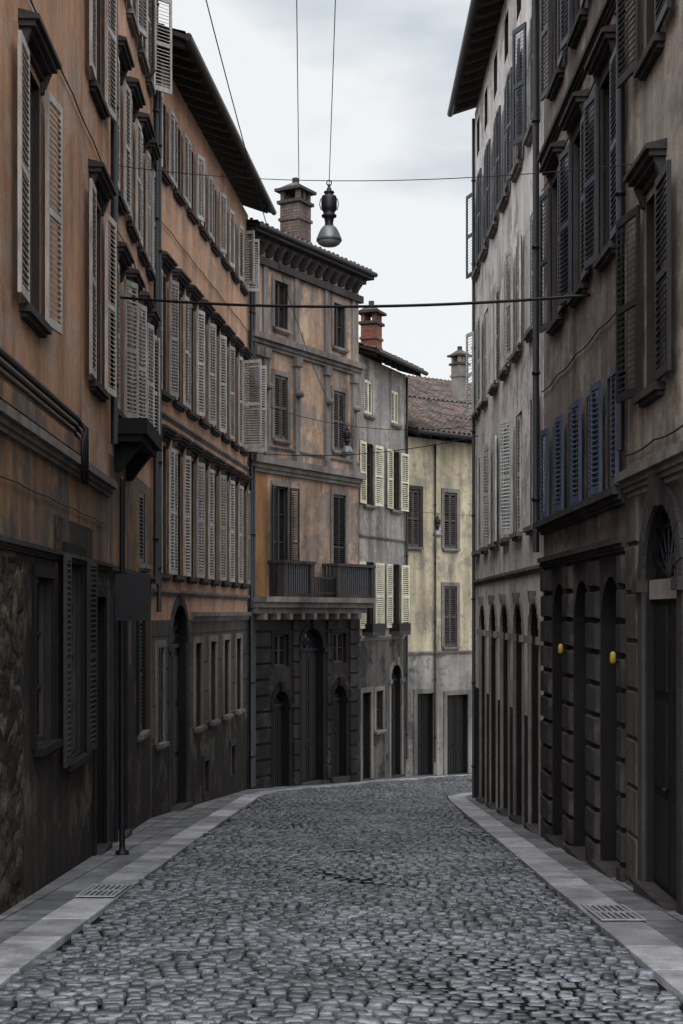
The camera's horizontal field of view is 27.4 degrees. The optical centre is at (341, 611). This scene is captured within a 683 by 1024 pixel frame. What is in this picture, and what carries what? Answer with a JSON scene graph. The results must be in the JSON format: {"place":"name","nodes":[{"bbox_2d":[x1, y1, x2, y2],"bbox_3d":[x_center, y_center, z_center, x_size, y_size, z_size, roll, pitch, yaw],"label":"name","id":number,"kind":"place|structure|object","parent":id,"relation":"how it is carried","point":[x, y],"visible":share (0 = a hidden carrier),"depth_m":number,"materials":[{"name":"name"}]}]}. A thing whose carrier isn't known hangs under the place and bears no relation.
{"place":"outdoors","nodes":[
{"label":"outdoors","id":0,"kind":"place"},
{"bbox_2d":[0,774,463,943],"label":"pavement","id":1,"kind":"structure","parent":0,"point":[150,834],"depth_m":16.96,"materials":[{"name":"grey stone"}]},
{"bbox_2d":[115,476,149,854],"bbox_3d":[-2.685,0.680,18.000,0.450,4.860,0.180,0,0,0],"label":"street sign","id":2,"kind":"object","parent":1,"relation":"on","point":[132,597],"visible":1,"depth_m":17.96,"materials":[{"name":"black metal"}]},
{"bbox_2d":[159,0,475,382],"label":"sky","id":3,"kind":"structure","parent":0,"point":[396,61],"materials":[{"name":"white"}]},
{"bbox_2d":[0,775,682,1023],"label":"road","id":4,"kind":"structure","parent":0,"point":[425,901],"depth_m":11.02,"materials":[{"name":"grey stone"}]},
{"bbox_2d":[465,795,682,948],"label":"pavement","id":5,"kind":"structure","parent":0,"point":[666,924],"depth_m":14.46,"materials":[{"name":"grey stone"}]},
{"bbox_3d":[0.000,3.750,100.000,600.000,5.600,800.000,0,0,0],"label":"ground","id":6,"kind":"structure","parent":0,"visible":0},
{"bbox_2d":[0,0,118,914],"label":"town house","id":7,"kind":"structure","parent":6,"relation":"on","point":[58,192],"depth_m":14.86,"materials":[{"name":"brown paint"}]},
{"bbox_2d":[18,8,62,337],"bbox_3d":[-3.007,-4.215,13.700,0.330,2.870,1.961,0,0,-2],"label":"window","id":8,"kind":"structure","parent":7,"relation":"in","point":[35,46],"depth_m":13.75,"materials":[{"name":"grey wood"}]},
{"bbox_2d":[31,563,62,760],"bbox_3d":[-3.074,0.495,14.350,0.240,1.950,1.210,0,0,-2],"label":"window","id":9,"kind":"structure","parent":7,"relation":"in","point":[39,752],"depth_m":14.64,"materials":[{"name":"grey wood"}]},
{"bbox_2d":[62,542,97,774],"bbox_3d":[-3.129,0.520,16.300,0.244,2.600,2.313,0,0,-2],"label":"window","id":10,"kind":"structure","parent":7,"relation":"in","point":[70,765],"depth_m":16.89,"materials":[{"name":"grey wood"}]},
{"bbox_2d":[92,584,111,855],"bbox_3d":[-3.251,1.561,18.398,0.330,3.822,1.200,0,0,-2],"label":"door","id":11,"kind":"structure","parent":7,"relation":"in","point":[97,848],"depth_m":18.85,"materials":[{"name":"brown wood"}]},
{"bbox_2d":[88,159,116,401],"bbox_3d":[-3.139,-4.215,18.050,0.330,2.870,1.961,0,0,-2],"label":"window","id":12,"kind":"structure","parent":7,"relation":"in","point":[101,186],"depth_m":17.89,"materials":[{"name":"grey wood"}]},
{"bbox_2d":[89,0,116,121],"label":"window","id":13,"kind":"structure","parent":7,"relation":"in","point":[105,110],"depth_m":18.54,"materials":[{"name":"grey wood"}]},
{"bbox_2d":[108,0,171,842],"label":"town house","id":14,"kind":"structure","parent":6,"relation":"on","point":[134,450],"depth_m":22.12,"materials":[{"name":"brown paint"}]},
{"bbox_2d":[114,594,131,841],"bbox_3d":[-3.321,1.699,20.598,0.330,3.898,1.400,0,0,-2],"label":"door","id":15,"kind":"structure","parent":14,"relation":"in","point":[128,832],"depth_m":20.00,"materials":[{"name":"brown wood"}]},
{"bbox_2d":[118,35,134,215],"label":"window","id":16,"kind":"structure","parent":14,"relation":"in","point":[125,61],"depth_m":20.57,"materials":[{"name":"grey wood"}]},
{"bbox_2d":[118,241,137,417],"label":"window","id":17,"kind":"structure","parent":14,"relation":"in","point":[125,258],"depth_m":20.58,"materials":[{"name":"grey wood"}]},
{"bbox_2d":[126,76,145,242],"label":"window","id":18,"kind":"structure","parent":14,"relation":"in","point":[138,101],"depth_m":21.95,"materials":[{"name":"grey wood"}]},
{"bbox_2d":[126,267,146,417],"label":"window","id":19,"kind":"structure","parent":14,"relation":"in","point":[134,275],"depth_m":22.07,"materials":[{"name":"grey wood"}]},
{"bbox_2d":[137,621,150,741],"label":"window","id":20,"kind":"structure","parent":14,"relation":"in","point":[142,735],"depth_m":23.64,"materials":[{"name":"grey wood"}]},
{"bbox_2d":[137,111,154,266],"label":"window","id":21,"kind":"structure","parent":14,"relation":"in","point":[147,131],"depth_m":23.36,"materials":[{"name":"grey wood"}]},
{"bbox_2d":[138,291,154,425],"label":"window","id":22,"kind":"structure","parent":14,"relation":"in","point":[150,305],"depth_m":23.61,"materials":[{"name":"grey wood"}]},
{"bbox_2d":[145,139,160,280],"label":"window","id":23,"kind":"structure","parent":14,"relation":"in","point":[153,149],"depth_m":24.54,"materials":[{"name":"grey wood"}]},
{"bbox_2d":[145,0,171,96],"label":"window","id":24,"kind":"structure","parent":14,"relation":"in","point":[151,83],"depth_m":24.70,"materials":[{"name":"grey wood"}]},
{"bbox_2d":[151,23,276,817],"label":"town house","id":25,"kind":"structure","parent":6,"relation":"on","point":[201,615],"depth_m":29.39,"materials":[{"name":"brown paint"}]},
{"bbox_2d":[155,640,169,750],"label":"window","id":26,"kind":"structure","parent":25,"relation":"in","point":[162,745],"depth_m":25.71,"materials":[{"name":"grey wood"}]},
{"bbox_2d":[162,94,174,185],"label":"window","id":27,"kind":"structure","parent":25,"relation":"in","point":[168,180],"depth_m":26.21,"materials":[{"name":"grey wood"}]},
{"bbox_2d":[162,424,177,580],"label":"window","id":28,"kind":"structure","parent":25,"relation":"in","point":[168,433],"depth_m":26.23,"materials":[{"name":"grey wood"}]},
{"bbox_2d":[162,250,178,401],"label":"window","id":29,"kind":"structure","parent":25,"relation":"in","point":[168,263],"depth_m":26.23,"materials":[{"name":"grey wood"}]},
{"bbox_2d":[168,593,192,812],"bbox_3d":[-3.239,1.906,27.405,0.345,4.572,1.980,0,0,5],"label":"door","id":30,"kind":"structure","parent":25,"relation":"in","point":[173,647],"depth_m":27.78,"materials":[{"name":"brown wood"}]},
{"bbox_2d":[173,116,188,206],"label":"window","id":31,"kind":"structure","parent":25,"relation":"in","point":[182,200],"depth_m":27.53,"materials":[{"name":"grey wood"}]},
{"bbox_2d":[172,268,191,411],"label":"window","id":32,"kind":"structure","parent":25,"relation":"in","point":[179,275],"depth_m":27.49,"materials":[{"name":"grey wood"}]},
{"bbox_2d":[172,433,191,582],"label":"window","id":33,"kind":"structure","parent":25,"relation":"in","point":[180,442],"depth_m":27.53,"materials":[{"name":"grey wood"}]},
{"bbox_2d":[186,140,204,224],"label":"window","id":34,"kind":"structure","parent":25,"relation":"in","point":[194,218],"depth_m":28.84,"materials":[{"name":"grey wood"}]},
{"bbox_2d":[186,284,204,420],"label":"window","id":35,"kind":"structure","parent":25,"relation":"in","point":[193,293],"depth_m":28.84,"materials":[{"name":"grey wood"}]},
{"bbox_2d":[186,442,204,583],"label":"window","id":36,"kind":"structure","parent":25,"relation":"in","point":[193,450],"depth_m":28.85,"materials":[{"name":"grey wood"}]},
{"bbox_2d":[193,636,206,733],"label":"window","id":37,"kind":"structure","parent":25,"relation":"in","point":[196,640],"depth_m":29.60,"materials":[{"name":"grey stone"}]},
{"bbox_2d":[199,298,215,429],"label":"window","id":38,"kind":"structure","parent":25,"relation":"in","point":[208,309],"depth_m":30.15,"materials":[{"name":"grey wood"}]},
{"bbox_2d":[199,449,215,584],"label":"window","id":39,"kind":"structure","parent":25,"relation":"in","point":[206,456],"depth_m":30.15,"materials":[{"name":"grey wood"}]},
{"bbox_2d":[209,635,220,726],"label":"window","id":40,"kind":"structure","parent":25,"relation":"in","point":[216,721],"depth_m":31.30,"materials":[{"name":"grey stone"}]},
{"bbox_2d":[210,180,226,256],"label":"window","id":41,"kind":"structure","parent":25,"relation":"in","point":[218,252],"depth_m":31.46,"materials":[{"name":"grey wood"}]},
{"bbox_2d":[210,312,226,436],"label":"window","id":42,"kind":"structure","parent":25,"relation":"in","point":[215,318],"depth_m":31.47,"materials":[{"name":"grey wood"}]},
{"bbox_2d":[210,456,226,585],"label":"window","id":43,"kind":"structure","parent":25,"relation":"in","point":[216,464],"depth_m":31.47,"materials":[{"name":"grey wood"}]},
{"bbox_2d":[222,634,233,720],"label":"window","id":44,"kind":"structure","parent":25,"relation":"in","point":[225,637],"depth_m":32.87,"materials":[{"name":"grey wood"}]},
{"bbox_2d":[221,324,235,443],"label":"window","id":45,"kind":"structure","parent":25,"relation":"in","point":[226,330],"depth_m":32.78,"materials":[{"name":"grey wood"}]},
{"bbox_2d":[221,463,235,586],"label":"window","id":46,"kind":"structure","parent":25,"relation":"in","point":[227,469],"depth_m":32.78,"materials":[{"name":"grey wood"}]},
{"bbox_2d":[231,336,244,450],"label":"window","id":47,"kind":"structure","parent":25,"relation":"in","point":[236,342],"depth_m":34.09,"materials":[{"name":"grey wood"}]},
{"bbox_2d":[231,469,244,587],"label":"window","id":48,"kind":"structure","parent":25,"relation":"in","point":[237,474],"depth_m":34.09,"materials":[{"name":"grey wood"}]},
{"bbox_2d":[240,474,252,588],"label":"window","id":49,"kind":"structure","parent":25,"relation":"in","point":[244,481],"depth_m":35.40,"materials":[{"name":"grey wood"}]},
{"bbox_2d":[240,230,259,296],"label":"window","id":50,"kind":"structure","parent":25,"relation":"in","point":[245,291],"depth_m":34.72,"materials":[{"name":"grey wood"}]},
{"bbox_2d":[240,346,266,456],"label":"window","id":51,"kind":"structure","parent":25,"relation":"in","point":[245,353],"depth_m":34.69,"materials":[{"name":"grey wood"}]},
{"bbox_2d":[0,774,471,987],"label":"kerb","id":52,"kind":"structure","parent":6,"relation":"on","point":[22,951],"depth_m":12.95,"materials":[{"name":"stone"}]},
{"bbox_2d":[247,177,377,788],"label":"town house","id":53,"kind":"structure","parent":6,"relation":"on","point":[314,598],"depth_m":38.52,"materials":[{"name":"beige concrete"}]},
{"bbox_2d":[271,629,290,666],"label":"window","id":54,"kind":"structure","parent":53,"relation":"in","point":[277,636],"depth_m":37.57,"materials":[{"name":"grey wood"}]},
{"bbox_2d":[271,274,291,335],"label":"window","id":55,"kind":"structure","parent":53,"relation":"in","point":[277,289],"depth_m":37.40,"materials":[{"name":"grey wood"}]},
{"bbox_2d":[271,368,291,445],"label":"window","id":56,"kind":"structure","parent":53,"relation":"in","point":[281,391],"depth_m":37.39,"materials":[{"name":"grey wood"}]},
{"bbox_2d":[270,682,294,787],"bbox_3d":[-1.675,3.480,37.402,0.345,3.220,1.130,0,0,30],"label":"door","id":57,"kind":"structure","parent":53,"relation":"in","point":[276,711],"depth_m":37.55,"materials":[{"name":"grey wood"}]},
{"bbox_2d":[271,480,299,595],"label":"window","id":58,"kind":"structure","parent":53,"relation":"in","point":[278,494],"depth_m":37.66,"materials":[{"name":"brown wood"}]},
{"bbox_2d":[298,620,327,785],"bbox_3d":[-0.874,2.646,38.786,0.345,4.852,1.530,0,0,30],"label":"door","id":59,"kind":"structure","parent":53,"relation":"in","point":[307,677],"depth_m":38.93,"materials":[{"name":"brown wood"}]},
{"bbox_2d":[331,385,347,456],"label":"window","id":60,"kind":"structure","parent":53,"relation":"in","point":[340,405],"depth_m":40.07,"materials":[{"name":"grey wood"}]},
{"bbox_2d":[330,489,348,576],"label":"window","id":61,"kind":"structure","parent":53,"relation":"in","point":[338,504],"depth_m":40.10,"materials":[{"name":"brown wood"}]},
{"bbox_2d":[331,297,348,353],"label":"window","id":62,"kind":"structure","parent":53,"relation":"in","point":[336,313],"depth_m":40.12,"materials":[{"name":"grey wood"}]},
{"bbox_2d":[330,677,350,782],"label":"door","id":63,"kind":"structure","parent":53,"relation":"in","point":[335,698],"depth_m":40.23,"materials":[{"name":"brown wood"}]},
{"bbox_2d":[359,301,428,780],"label":"town house","id":64,"kind":"structure","parent":6,"relation":"on","point":[385,628],"depth_m":43.17,"materials":[{"name":"grey paint"}]},
{"bbox_2d":[360,687,374,780],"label":"door","id":65,"kind":"structure","parent":64,"relation":"in","point":[368,689],"depth_m":41.95,"materials":[{"name":"brown wood"}]},
{"bbox_2d":[360,440,383,509],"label":"window","id":66,"kind":"structure","parent":64,"relation":"in","point":[367,447],"depth_m":42.24,"materials":[{"name":"brown wood"}]},
{"bbox_2d":[359,561,384,628],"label":"window","id":67,"kind":"structure","parent":64,"relation":"in","point":[367,616],"depth_m":42.37,"materials":[{"name":"brown wood"}]},
{"bbox_2d":[388,657,405,777],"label":"door","id":68,"kind":"structure","parent":64,"relation":"in","point":[392,680],"depth_m":44.34,"materials":[{"name":"brown wood"}]},
{"bbox_2d":[387,449,408,514],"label":"window","id":69,"kind":"structure","parent":64,"relation":"in","point":[393,510],"depth_m":44.32,"materials":[{"name":"brown wood"}]},
{"bbox_2d":[387,564,409,627],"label":"window","id":70,"kind":"structure","parent":64,"relation":"in","point":[394,568],"depth_m":44.36,"materials":[{"name":"brown wood"}]},
{"bbox_2d":[406,409,471,775],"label":"town house","id":71,"kind":"structure","parent":6,"relation":"on","point":[440,681],"depth_m":46.03,"materials":[{"name":"beige paint"}]},
{"bbox_2d":[408,485,423,550],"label":"window","id":72,"kind":"structure","parent":71,"relation":"in","point":[414,537],"depth_m":45.32,"materials":[{"name":"brown wood"}]},
{"bbox_2d":[413,688,436,775],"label":"door","id":73,"kind":"structure","parent":71,"relation":"in","point":[420,696],"depth_m":45.71,"materials":[{"name":"brown wood"}]},
{"bbox_2d":[441,488,460,551],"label":"window","id":74,"kind":"structure","parent":71,"relation":"in","point":[450,501],"depth_m":46.37,"materials":[{"name":"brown wood"}]},
{"bbox_2d":[441,582,460,650],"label":"window","id":75,"kind":"structure","parent":71,"relation":"in","point":[450,619],"depth_m":46.37,"materials":[{"name":"grey wood"}]},
{"bbox_2d":[443,689,471,774],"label":"door","id":76,"kind":"structure","parent":71,"relation":"in","point":[453,700],"depth_m":46.70,"materials":[{"name":"brown wood"}]},
{"bbox_2d":[406,346,471,405],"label":"town house","id":77,"kind":"structure","parent":6,"relation":"on","point":[453,390],"depth_m":57.15,"materials":[{"name":"brown tile"}]},
{"bbox_2d":[408,397,471,443],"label":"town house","id":78,"kind":"structure","parent":6,"relation":"on","point":[438,407],"depth_m":51.44,"materials":[{"name":"brown tile"}]},
{"bbox_2d":[447,0,543,834],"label":"town house","id":79,"kind":"structure","parent":6,"relation":"on","point":[496,84],"depth_m":25.62,"materials":[{"name":"grey paint"}]},
{"bbox_2d":[466,178,479,280],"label":"window","id":80,"kind":"structure","parent":79,"relation":"in","point":[475,272],"depth_m":31.61,"materials":[{"name":"grey wood"}]},
{"bbox_2d":[466,323,479,419],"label":"window","id":81,"kind":"structure","parent":79,"relation":"in","point":[474,414],"depth_m":31.61,"materials":[{"name":"grey wood"}]},
{"bbox_2d":[476,597,486,803],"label":"door","id":82,"kind":"structure","parent":79,"relation":"in","point":[480,632],"depth_m":30.44,"materials":[{"name":"brown wood"}]},
{"bbox_2d":[477,149,487,261],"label":"window","id":83,"kind":"structure","parent":79,"relation":"in","point":[481,255],"depth_m":29.92,"materials":[{"name":"grey wood"}]},
{"bbox_2d":[477,311,487,409],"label":"window","id":84,"kind":"structure","parent":79,"relation":"in","point":[482,403],"depth_m":29.92,"materials":[{"name":"grey wood"}]},
{"bbox_2d":[483,435,497,550],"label":"window","id":85,"kind":"structure","parent":79,"relation":"in","point":[492,546],"depth_m":28.06,"materials":[{"name":"grey wood"}]},
{"bbox_2d":[486,117,497,238],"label":"window","id":86,"kind":"structure","parent":79,"relation":"in","point":[491,230],"depth_m":28.06,"materials":[{"name":"grey wood"}]},
{"bbox_2d":[486,595,497,809],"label":"door","id":87,"kind":"structure","parent":79,"relation":"in","point":[491,598],"depth_m":27.46,"materials":[{"name":"brown wood"}]},
{"bbox_2d":[496,83,509,212],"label":"window","id":88,"kind":"structure","parent":79,"relation":"in","point":[501,204],"depth_m":26.21,"materials":[{"name":"grey wood"}]},
{"bbox_2d":[497,594,509,816],"bbox_3d":[3.076,1.871,25.900,0.305,4.402,1.380,0,0,0],"label":"door","id":89,"kind":"structure","parent":79,"relation":"in","point":[502,811],"depth_m":25.80,"materials":[{"name":"brown wood"}]},
{"bbox_2d":[500,414,522,540],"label":"window","id":90,"kind":"structure","parent":79,"relation":"in","point":[517,535],"depth_m":24.37,"materials":[{"name":"grey wood"}]},
{"bbox_2d":[505,229,522,362],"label":"window","id":91,"kind":"structure","parent":79,"relation":"in","point":[514,355],"depth_m":24.36,"materials":[{"name":"grey wood"}]},
{"bbox_2d":[506,38,522,182],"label":"window","id":92,"kind":"structure","parent":79,"relation":"in","point":[516,168],"depth_m":24.36,"materials":[{"name":"grey wood"}]},
{"bbox_2d":[509,593,524,824],"bbox_3d":[3.073,1.791,23.900,0.305,4.242,1.380,0,0,0],"label":"door","id":93,"kind":"structure","parent":79,"relation":"in","point":[518,819],"depth_m":23.93,"materials":[{"name":"brown wood"}]},
{"bbox_2d":[512,0,532,146],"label":"window","id":94,"kind":"structure","parent":79,"relation":"in","point":[527,136],"depth_m":22.54,"materials":[{"name":"grey wood"}]},
{"bbox_2d":[524,591,541,834],"bbox_3d":[3.070,1.711,21.900,0.305,4.082,1.380,0,0,0],"label":"door","id":95,"kind":"structure","parent":79,"relation":"in","point":[532,599],"depth_m":22.29,"materials":[{"name":"brown wood"}]},
{"bbox_2d":[448,792,682,1002],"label":"kerb","id":96,"kind":"structure","parent":6,"relation":"on","point":[655,951],"depth_m":13.20,"materials":[{"name":"stone"}]},
{"bbox_2d":[581,904,645,920],"bbox_3d":[2.380,2.637,12.301,0.380,0.016,1.000,0,-4,0],"label":"drain grate","id":97,"kind":"object","parent":96,"relation":"on","point":[611,912],"visible":1,"depth_m":12.23,"materials":[{"name":"metal"}]},
{"bbox_2d":[533,0,627,881],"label":"town house","id":98,"kind":"structure","parent":6,"relation":"on","point":[580,525],"depth_m":17.51,"materials":[{"name":"paint"}]},
{"bbox_2d":[120,293,589,307],"bbox_3d":[-0.101,-4.175,18.501,6.927,0.684,0.040,0,0,26],"label":"overhead cable","id":99,"kind":"object","parent":98,"relation":"attached to","point":[377,306],"visible":0.98,"depth_m":18.29,"materials":[{"name":"black metal"}]},
{"bbox_2d":[540,422,559,518],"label":"window","id":100,"kind":"structure","parent":98,"relation":"in","point":[543,433],"depth_m":20.08,"materials":[{"name":"blue wood"}]},
{"bbox_2d":[539,139,564,335],"bbox_3d":[2.996,-5.165,19.499,0.330,2.470,1.750,0,0,0],"label":"window","id":101,"kind":"structure","parent":98,"relation":"in","point":[550,162],"depth_m":19.91,"materials":[{"name":"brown wood"}]},
{"bbox_2d":[540,0,564,100],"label":"window","id":102,"kind":"structure","parent":98,"relation":"in","point":[550,91],"depth_m":19.92,"materials":[{"name":"grey wood"}]},
{"bbox_2d":[554,406,575,511],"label":"window","id":103,"kind":"structure","parent":98,"relation":"in","point":[558,420],"depth_m":18.71,"materials":[{"name":"blue wood"}]},
{"bbox_2d":[559,88,588,307],"bbox_3d":[2.936,-5.165,17.649,0.220,2.470,1.750,0,0,0],"label":"window","id":104,"kind":"structure","parent":98,"relation":"in","point":[572,120],"depth_m":18.06,"materials":[{"name":"grey wood"}]},
{"bbox_2d":[560,0,587,49],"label":"window","id":105,"kind":"structure","parent":98,"relation":"in","point":[572,36],"depth_m":18.01,"materials":[{"name":"grey wood"}]},
{"bbox_2d":[571,389,595,503],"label":"window","id":106,"kind":"structure","parent":98,"relation":"in","point":[577,403],"depth_m":17.33,"materials":[{"name":"blue wood"}]},
{"bbox_2d":[584,24,615,271],"bbox_3d":[2.934,-5.165,15.749,0.220,2.470,1.750,0,0,0],"label":"window","id":107,"kind":"structure","parent":98,"relation":"in","point":[601,62],"depth_m":16.16,"materials":[{"name":"grey wood"}]},
{"bbox_2d":[590,365,618,494],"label":"window","id":108,"kind":"structure","parent":98,"relation":"in","point":[614,455],"depth_m":15.94,"materials":[{"name":"blue wood"}]},
{"bbox_2d":[615,0,682,914],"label":"town house","id":109,"kind":"structure","parent":6,"relation":"on","point":[649,479],"depth_m":13.69,"materials":[{"name":"grey paint"}]},
{"bbox_2d":[118,164,631,180],"bbox_3d":[-0.090,-5.390,16.850,8.174,1.688,0.010,0,0,40],"label":"overhead cable","id":110,"kind":"object","parent":109,"relation":"attached to","point":[390,180],"visible":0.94,"depth_m":16.26,"materials":[{"name":"black metal"}]},
{"bbox_2d":[316,180,341,247],"bbox_3d":[-0.150,-4.814,16.900,0.310,0.807,0.310,0,0,0],"label":"suspended street lamp","id":111,"kind":"object","parent":110,"relation":"hanging from","point":[328,236],"visible":1,"depth_m":16.82,"materials":[{"name":"metal"}]},
{"bbox_2d":[616,138,670,407],"bbox_3d":[2.987,-3.215,13.498,0.330,2.370,1.997,0,0,0],"label":"window","id":112,"kind":"structure","parent":109,"relation":"in","point":[650,167],"depth_m":13.48,"materials":[{"name":"brown wood"}]},
{"bbox_2d":[616,0,670,88],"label":"window","id":113,"kind":"structure","parent":109,"relation":"in","point":[642,65],"depth_m":13.89,"materials":[{"name":"grey wood"}]},
{"bbox_2d":[632,473,682,914],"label":"door","id":114,"kind":"structure","parent":109,"relation":"in","point":[666,891],"depth_m":13.33,"materials":[{"name":"brown wood"}]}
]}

